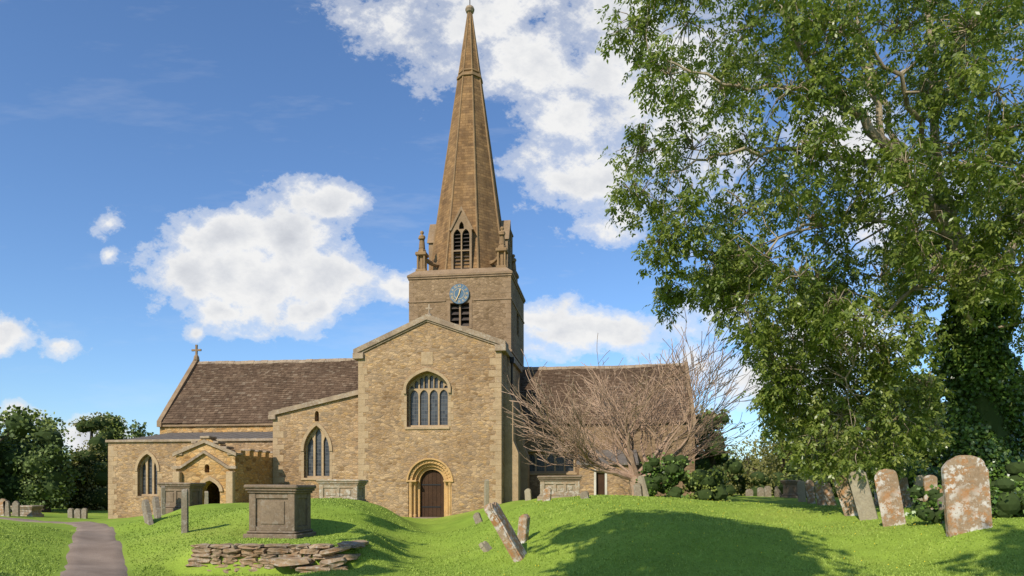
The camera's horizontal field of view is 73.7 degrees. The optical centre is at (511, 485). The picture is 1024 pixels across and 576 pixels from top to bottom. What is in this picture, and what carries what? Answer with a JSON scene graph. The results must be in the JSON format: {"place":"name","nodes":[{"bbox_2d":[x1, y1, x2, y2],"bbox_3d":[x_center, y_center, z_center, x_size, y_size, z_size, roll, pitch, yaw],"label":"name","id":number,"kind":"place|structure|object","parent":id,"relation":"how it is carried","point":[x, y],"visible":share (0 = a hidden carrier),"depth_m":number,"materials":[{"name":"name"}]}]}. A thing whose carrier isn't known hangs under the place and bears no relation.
{"place":"outdoors","nodes":[
{"label":"outdoors","id":0,"kind":"place"},
{"bbox_2d":[0,517,127,575],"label":"path","id":1,"kind":"structure","parent":0,"point":[95,548],"depth_m":14.76,"materials":[{"name":"grey concrete"}]},
{"bbox_2d":[0,494,1023,575],"bbox_3d":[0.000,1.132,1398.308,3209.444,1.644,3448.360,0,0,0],"label":"ground","id":2,"kind":"structure","parent":0,"point":[448,524],"depth_m":13.78,"materials":[{"name":"green plant"}]},
{"bbox_2d":[0,499,6,515],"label":"headstone","id":3,"kind":"object","parent":2,"relation":"on","point":[2,508],"visible":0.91,"depth_m":32.94,"materials":[{"name":"brown stone"}]},
{"bbox_2d":[3,501,10,516],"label":"headstone","id":4,"kind":"object","parent":2,"relation":"on","point":[7,509],"visible":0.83,"depth_m":32.94,"materials":[{"name":"grey stone"}]},
{"bbox_2d":[12,501,19,515],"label":"headstone","id":5,"kind":"object","parent":2,"relation":"on","point":[15,508],"visible":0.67,"depth_m":33.94,"materials":[{"name":"grey stone"}]},
{"bbox_2d":[0,406,40,492],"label":"yew tree","id":6,"kind":"object","parent":2,"relation":"on","point":[17,425],"visible":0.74,"depth_m":42.50,"materials":[{"name":"green plant"}]},
{"bbox_2d":[10,505,43,516],"bbox_3d":[-24.883,1.534,35.000,1.201,1.001,0.900,0,0,0],"label":"chest tomb","id":7,"kind":"object","parent":2,"relation":"on","point":[31,510],"visible":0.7,"depth_m":34.66,"materials":[{"name":"grey stone"}]},
{"bbox_2d":[0,404,69,452],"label":"broadleaf tree","id":8,"kind":"object","parent":2,"relation":"on","point":[35,414],"visible":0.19,"depth_m":55.71,"materials":[{"name":"green plant"}]},
{"bbox_2d":[0,418,74,510],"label":"yew tree","id":9,"kind":"object","parent":2,"relation":"on","point":[10,485],"visible":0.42,"depth_m":44.13,"materials":[{"name":"green plant"}]},
{"bbox_2d":[8,497,86,508],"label":"hedge","id":10,"kind":"object","parent":2,"relation":"on","point":[65,506],"visible":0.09,"depth_m":51.59,"materials":[{"name":"green plant"}]},
{"bbox_2d":[12,442,84,511],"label":"yew tree","id":11,"kind":"object","parent":2,"relation":"on","point":[48,471],"visible":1,"depth_m":43.05,"materials":[{"name":"green plant"}]},
{"bbox_2d":[68,508,73,517],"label":"headstone","id":12,"kind":"object","parent":2,"relation":"on","point":[70,512],"visible":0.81,"depth_m":37.94,"materials":[{"name":"grey stone"}]},
{"bbox_2d":[74,508,80,517],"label":"headstone","id":13,"kind":"object","parent":2,"relation":"on","point":[77,512],"visible":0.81,"depth_m":37.94,"materials":[{"name":"grey stone"}]},
{"bbox_2d":[54,412,113,510],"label":"conifer tree","id":14,"kind":"object","parent":2,"relation":"on","point":[89,464],"visible":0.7,"depth_m":49.02,"materials":[{"name":"green plant"}]},
{"bbox_2d":[81,508,87,518],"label":"headstone","id":15,"kind":"object","parent":2,"relation":"on","point":[84,513],"visible":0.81,"depth_m":37.94,"materials":[{"name":"grey stone"}]},
{"bbox_2d":[94,412,128,456],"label":"conifer tree","id":16,"kind":"object","parent":2,"relation":"on","point":[117,428],"visible":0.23,"depth_m":53.56,"materials":[{"name":"green plant"}]},
{"bbox_2d":[123,419,157,439],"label":"pine tree","id":17,"kind":"object","parent":2,"relation":"on","point":[139,432],"visible":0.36,"depth_m":59.67,"materials":[{"name":"green plant"}]},
{"bbox_2d":[141,499,153,524],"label":"headstone","id":18,"kind":"object","parent":2,"relation":"on","point":[146,511],"visible":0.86,"depth_m":21.56,"materials":[{"name":"grey stone"}]},
{"bbox_2d":[152,496,160,517],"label":"headstone","id":19,"kind":"object","parent":2,"relation":"on","point":[156,507],"visible":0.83,"depth_m":22.54,"materials":[{"name":"grey stone"}]},
{"bbox_2d":[161,486,165,515],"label":"headstone","id":20,"kind":"object","parent":2,"relation":"on","point":[163,509],"visible":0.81,"depth_m":24.93,"materials":[{"name":"grey stone"}]},
{"bbox_2d":[157,482,205,513],"bbox_3d":[-12.570,0.641,25.999,1.408,1.506,1.001,0,0,10],"label":"chest tomb","id":21,"kind":"object","parent":2,"relation":"on","point":[173,496],"visible":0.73,"depth_m":25.63,"materials":[{"name":"stone"}]},
{"bbox_2d":[181,489,188,532],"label":"headstone","id":22,"kind":"object","parent":2,"relation":"on","point":[184,510],"visible":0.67,"depth_m":16.32,"materials":[{"name":"grey stone"}]},
{"bbox_2d":[204,491,208,503],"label":"headstone","id":23,"kind":"object","parent":2,"relation":"on","point":[206,498],"visible":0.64,"depth_m":25.93,"materials":[{"name":"grey stone"}]},
{"bbox_2d":[185,540,368,572],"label":"stone wall","id":24,"kind":"structure","parent":2,"relation":"on","point":[201,555],"depth_m":13.68,"materials":[{"name":"beige stone"}]},
{"bbox_2d":[243,484,315,538],"bbox_3d":[-5.522,0.827,16.297,1.350,1.697,1.054,0,0,9],"label":"chest tomb","id":25,"kind":"object","parent":2,"relation":"on","point":[279,511],"visible":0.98,"depth_m":15.90,"materials":[{"name":"stone"}]},
{"bbox_2d":[316,479,368,501],"bbox_3d":[-6.455,0.458,26.001,1.709,1.380,1.054,0,0,8],"label":"chest tomb","id":26,"kind":"object","parent":2,"relation":"on","point":[354,489],"visible":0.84,"depth_m":25.59,"materials":[{"name":"beige stone"}]},
{"bbox_2d":[105,0,695,518],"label":"church","id":27,"kind":"structure","parent":2,"relation":"on","point":[411,418],"depth_m":36.41,"materials":[{"name":"stone"}]},
{"bbox_2d":[140,455,156,495],"bbox_3d":[-19.418,-0.555,36.700,1.146,2.244,0.140,0,0,8],"label":"window","id":28,"kind":"structure","parent":27,"relation":"in","point":[148,470],"depth_m":36.70,"materials":[{"name":"glass"}]},
{"bbox_2d":[306,427,329,477],"bbox_3d":[-9.883,-1.707,34.955,1.365,2.652,0.140,0,0,8],"label":"window","id":29,"kind":"structure","parent":27,"relation":"in","point":[317,447],"depth_m":34.94,"materials":[{"name":"glass"}]},
{"bbox_2d":[409,373,447,426],"bbox_3d":[-4.082,-4.208,33.665,2.069,2.685,0.140,0,0,8],"label":"window","id":30,"kind":"structure","parent":27,"relation":"in","point":[428,393],"depth_m":33.67,"materials":[{"name":"glass"}]},
{"bbox_2d":[421,470,443,516],"bbox_3d":[-3.931,0.560,33.871,1.217,2.680,0.070,0,0,8],"label":"door","id":31,"kind":"structure","parent":27,"relation":"in","point":[432,484],"depth_m":33.86,"materials":[{"name":"brown wood"}]},
{"bbox_2d":[528,452,574,472],"bbox_3d":[2.191,-1.303,38.993,2.819,1.147,0.130,0,0,8],"label":"window","id":32,"kind":"structure","parent":27,"relation":"in","point":[559,468],"depth_m":39.00,"materials":[{"name":"glass"}]},
{"bbox_2d":[597,472,604,494],"bbox_3d":[4.612,0.891,35.548,0.418,3.218,0.050,0,0,8],"label":"vestry door","id":33,"kind":"structure","parent":27,"relation":"in","point":[600,476],"depth_m":35.53,"materials":[{"name":"brown wood"}]},
{"bbox_2d":[473,512,482,523],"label":"headstone","id":34,"kind":"object","parent":2,"relation":"on","point":[477,517],"visible":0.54,"depth_m":21.99,"materials":[{"name":"grey stone"}]},
{"bbox_2d":[478,541,491,551],"bbox_3d":[-0.517,1.430,15.000,0.100,0.489,0.226,-42,0,30],"label":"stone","id":35,"kind":"object","parent":2,"relation":"on","point":[484,546],"visible":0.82,"depth_m":14.93,"materials":[{"name":"grey stone"}]},
{"bbox_2d":[484,479,488,506],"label":"headstone","id":36,"kind":"object","parent":2,"relation":"on","point":[486,491],"visible":0.65,"depth_m":26.88,"materials":[{"name":"grey stone"}]},
{"bbox_2d":[484,502,526,561],"bbox_3d":[-0.074,0.986,13.299,0.180,1.476,0.512,-30,0,16],"label":"headstone","id":37,"kind":"object","parent":2,"relation":"on","point":[514,547],"visible":0.81,"depth_m":13.09,"materials":[{"name":"stone"}]},
{"bbox_2d":[517,514,529,543],"bbox_3d":[0.234,1.052,14.590,0.205,0.892,0.160,7,3,30],"label":"headstone","id":38,"kind":"object","parent":2,"relation":"on","point":[523,528],"visible":0.65,"depth_m":14.52,"materials":[{"name":"brown stone"}]},
{"bbox_2d":[524,489,531,500],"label":"headstone","id":39,"kind":"object","parent":2,"relation":"on","point":[528,495],"visible":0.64,"depth_m":25.95,"materials":[{"name":"grey stone"}]},
{"bbox_2d":[542,488,551,501],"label":"headstone","id":40,"kind":"object","parent":2,"relation":"on","point":[547,492],"visible":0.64,"depth_m":19.94,"materials":[{"name":"brown stone"}]},
{"bbox_2d":[537,475,581,500],"bbox_3d":[1.789,0.291,25.501,1.658,1.318,1.001,0,0,5],"label":"chest tomb","id":41,"kind":"object","parent":2,"relation":"on","point":[564,485],"visible":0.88,"depth_m":25.09,"materials":[{"name":"stone"}]},
{"bbox_2d":[580,491,588,498],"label":"headstone","id":42,"kind":"object","parent":2,"relation":"on","point":[584,494],"visible":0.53,"depth_m":18.93,"materials":[{"name":"grey stone"}]},
{"bbox_2d":[498,306,757,495],"bbox_3d":[4.902,-2.816,27.183,10.077,7.326,8.728,0,0,8],"label":"bare tree","id":43,"kind":"object","parent":2,"relation":"on","point":[591,458],"visible":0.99,"depth_m":26.77,"materials":[{"name":"brown wood"}]},
{"bbox_2d":[633,483,641,495],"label":"headstone","id":44,"kind":"object","parent":2,"relation":"on","point":[637,489],"visible":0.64,"depth_m":23.95,"materials":[{"name":"beige stone"}]},
{"bbox_2d":[637,475,648,495],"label":"headstone","id":45,"kind":"object","parent":2,"relation":"on","point":[641,480],"visible":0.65,"depth_m":24.06,"materials":[{"name":"beige stone"}]},
{"bbox_2d":[635,452,693,498],"bbox_3d":[5.804,-0.245,25.741,1.934,2.011,2.023,0,0,43],"label":"ivy bush","id":46,"kind":"object","parent":2,"relation":"on","point":[668,473],"visible":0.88,"depth_m":25.45,"materials":[{"name":"green plant"}]},
{"bbox_2d":[679,465,730,500],"bbox_3d":[7.263,0.036,25.780,2.110,1.591,2.140,0,0,0],"label":"ivy bush","id":47,"kind":"object","parent":2,"relation":"on","point":[702,484],"visible":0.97,"depth_m":25.13,"materials":[{"name":"green plant"}]},
{"bbox_2d":[695,408,749,481],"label":"hedgerow tree","id":48,"kind":"object","parent":2,"relation":"on","point":[733,466],"visible":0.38,"depth_m":41.44,"materials":[{"name":"green plant"}]},
{"bbox_2d":[468,496,994,574],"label":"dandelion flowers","id":49,"kind":"object","parent":2,"relation":"on","point":[711,515],"visible":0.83,"depth_m":14.07,"materials":[{"name":"yellow plant"}]},
{"bbox_2d":[745,489,752,495],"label":"headstone","id":50,"kind":"object","parent":2,"relation":"on","point":[748,492],"visible":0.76,"depth_m":39.95,"materials":[{"name":"beige stone"}]},
{"bbox_2d":[717,437,788,492],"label":"hedgerow tree","id":51,"kind":"object","parent":2,"relation":"on","point":[751,468],"visible":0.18,"depth_m":57.80,"materials":[{"name":"green plant"}]},
{"bbox_2d":[757,487,763,496],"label":"headstone","id":52,"kind":"object","parent":2,"relation":"on","point":[760,491],"visible":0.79,"depth_m":37.95,"materials":[{"name":"beige stone"}]},
{"bbox_2d":[724,467,800,496],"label":"hedge","id":53,"kind":"object","parent":2,"relation":"on","point":[754,481],"visible":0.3,"depth_m":41.45,"materials":[{"name":"green plant"}]},
{"bbox_2d":[764,486,771,496],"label":"headstone","id":54,"kind":"object","parent":2,"relation":"on","point":[767,491],"visible":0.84,"depth_m":35.95,"materials":[{"name":"beige stone"}]},
{"bbox_2d":[774,486,780,496],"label":"headstone","id":55,"kind":"object","parent":2,"relation":"on","point":[777,492],"visible":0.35,"depth_m":33.95,"materials":[{"name":"beige stone"}]},
{"bbox_2d":[742,406,822,475],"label":"hedgerow tree","id":56,"kind":"object","parent":2,"relation":"on","point":[770,459],"visible":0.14,"depth_m":49.80,"materials":[{"name":"green plant"}]},
{"bbox_2d":[780,480,800,497],"bbox_3d":[12.643,0.387,31.003,0.704,1.254,0.606,0,0,-20],"label":"chest tomb","id":57,"kind":"object","parent":2,"relation":"on","point":[790,490],"visible":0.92,"depth_m":30.82,"materials":[{"name":"stone"}]},
{"bbox_2d":[797,481,805,501],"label":"headstone","id":58,"kind":"object","parent":2,"relation":"on","point":[801,491],"visible":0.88,"depth_m":26.96,"materials":[{"name":"grey stone"}]},
{"bbox_2d":[594,0,1023,492],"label":"ash tree","id":59,"kind":"object","parent":2,"relation":"on","point":[977,380],"visible":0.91,"depth_m":16.62,"materials":[{"name":"green plant"}]},
{"bbox_2d":[805,480,815,503],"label":"headstone","id":60,"kind":"object","parent":2,"relation":"on","point":[810,491],"visible":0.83,"depth_m":25.96,"materials":[{"name":"grey stone"}]},
{"bbox_2d":[774,396,863,475],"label":"hedgerow tree","id":61,"kind":"object","parent":2,"relation":"on","point":[788,468],"visible":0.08,"depth_m":45.62,"materials":[{"name":"green plant"}]},
{"bbox_2d":[814,481,826,505],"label":"headstone","id":62,"kind":"object","parent":2,"relation":"on","point":[820,498],"visible":0.52,"depth_m":24.98,"materials":[{"name":"grey stone"}]},
{"bbox_2d":[822,482,836,505],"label":"headstone","id":63,"kind":"object","parent":2,"relation":"on","point":[829,497],"visible":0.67,"depth_m":23.99,"materials":[{"name":"brown stone"}]},
{"bbox_2d":[833,475,857,515],"bbox_3d":[8.365,0.386,17.050,0.319,1.307,0.120,-20,-9,33],"label":"headstone","id":64,"kind":"object","parent":2,"relation":"on","point":[846,498],"visible":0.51,"depth_m":17.00,"materials":[{"name":"brown stone"}]},
{"bbox_2d":[777,463,937,497],"bbox_3d":[17.435,0.091,32.956,9.165,2.345,3.654,0,0,0],"label":"hedge","id":65,"kind":"object","parent":2,"relation":"on","point":[793,476],"visible":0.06,"depth_m":32.59,"materials":[{"name":"green plant"}]},
{"bbox_2d":[811,389,912,471],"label":"hedgerow tree","id":66,"kind":"object","parent":2,"relation":"on","point":[866,428],"visible":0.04,"depth_m":42.26,"materials":[{"name":"green plant"}]},
{"bbox_2d":[848,470,877,520],"bbox_3d":[8.265,0.355,16.036,0.384,1.463,0.110,-16,-5,34],"label":"headstone","id":67,"kind":"object","parent":2,"relation":"on","point":[863,500],"visible":0.69,"depth_m":15.99,"materials":[{"name":"grey stone"}]},
{"bbox_2d":[874,488,878,505],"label":"headstone","id":68,"kind":"object","parent":2,"relation":"on","point":[876,502],"visible":0.04,"depth_m":20.99,"materials":[{"name":"grey stone"}]},
{"bbox_2d":[874,469,905,526],"bbox_3d":[7.446,0.367,13.423,0.406,1.399,0.120,-10,-3,30],"label":"headstone","id":69,"kind":"object","parent":2,"relation":"on","point":[889,496],"visible":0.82,"depth_m":13.38,"materials":[{"name":"brown stone"}]},
{"bbox_2d":[853,378,946,470],"bbox_3d":[23.767,-3.019,40.048,7.299,7.686,7.842,0,0,36],"label":"hedgerow tree","id":70,"kind":"object","parent":2,"relation":"on","point":[902,401],"visible":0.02,"depth_m":38.42,"materials":[{"name":"green plant"}]},
{"bbox_2d":[899,477,910,507],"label":"headstone","id":71,"kind":"object","parent":2,"relation":"on","point":[906,498],"visible":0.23,"depth_m":18.95,"materials":[{"name":"grey stone"}]},
{"bbox_2d":[892,457,940,499],"bbox_3d":[17.207,-0.038,26.074,6.403,2.412,2.643,0,0,-6],"label":"hedge","id":72,"kind":"object","parent":2,"relation":"on","point":[933,471],"visible":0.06,"depth_m":25.52,"materials":[{"name":"green plant"}]},
{"bbox_2d":[911,475,923,504],"bbox_3d":[10.723,0.305,17.994,0.284,1.165,0.100,6,1,10],"label":"headstone","id":73,"kind":"object","parent":2,"relation":"on","point":[919,480],"visible":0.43,"depth_m":17.95,"materials":[{"name":"grey stone"}]},
{"bbox_2d":[905,484,944,524],"bbox_3d":[7.705,0.381,12.521,0.770,0.810,0.723,0,0,0],"label":"ivy bush","id":74,"kind":"object","parent":2,"relation":"on","point":[921,510],"visible":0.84,"depth_m":12.49,"materials":[{"name":"green plant"}]},
{"bbox_2d":[923,475,936,509],"bbox_3d":[10.412,0.313,17.000,0.295,1.145,0.100,0,0,10],"label":"headstone","id":75,"kind":"object","parent":2,"relation":"on","point":[928,480],"visible":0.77,"depth_m":16.96,"materials":[{"name":"brown stone"}]},
{"bbox_2d":[937,496,943,523],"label":"headstone","id":76,"kind":"object","parent":2,"relation":"on","point":[941,507],"visible":0.2,"depth_m":12.36,"materials":[{"name":"grey stone"}]},
{"bbox_2d":[893,364,1019,470],"bbox_3d":[24.700,-3.047,36.488,8.832,7.652,6.933,0,0,0],"label":"hedgerow tree","id":77,"kind":"object","parent":2,"relation":"on","point":[933,460],"visible":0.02,"depth_m":35.41,"materials":[{"name":"green plant"}]},
{"bbox_2d":[941,455,992,536],"bbox_3d":[7.485,0.258,11.230,0.661,1.510,0.130,-3,-4,12],"label":"headstone","id":78,"kind":"object","parent":2,"relation":"on","point":[966,492],"visible":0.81,"depth_m":11.18,"materials":[{"name":"brown stone"}]},
{"bbox_2d":[945,376,1023,453],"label":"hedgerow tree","id":79,"kind":"object","parent":2,"relation":"on","point":[1022,438],"visible":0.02,"depth_m":29.26,"materials":[{"name":"green plant"}]},
{"bbox_2d":[989,459,1023,493],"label":"hedge","id":80,"kind":"object","parent":2,"relation":"on","point":[1015,470],"visible":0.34,"depth_m":17.75,"materials":[{"name":"green plant"}]},
{"bbox_2d":[990,475,1023,517],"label":"bush","id":81,"kind":"object","parent":2,"relation":"on","point":[1007,497],"visible":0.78,"depth_m":12.27,"materials":[{"name":"green plant"}]},
{"bbox_2d":[0,0,1023,466],"label":"sky","id":82,"kind":"structure","parent":0,"point":[234,180],"materials":[{"name":"blue"}]}
]}

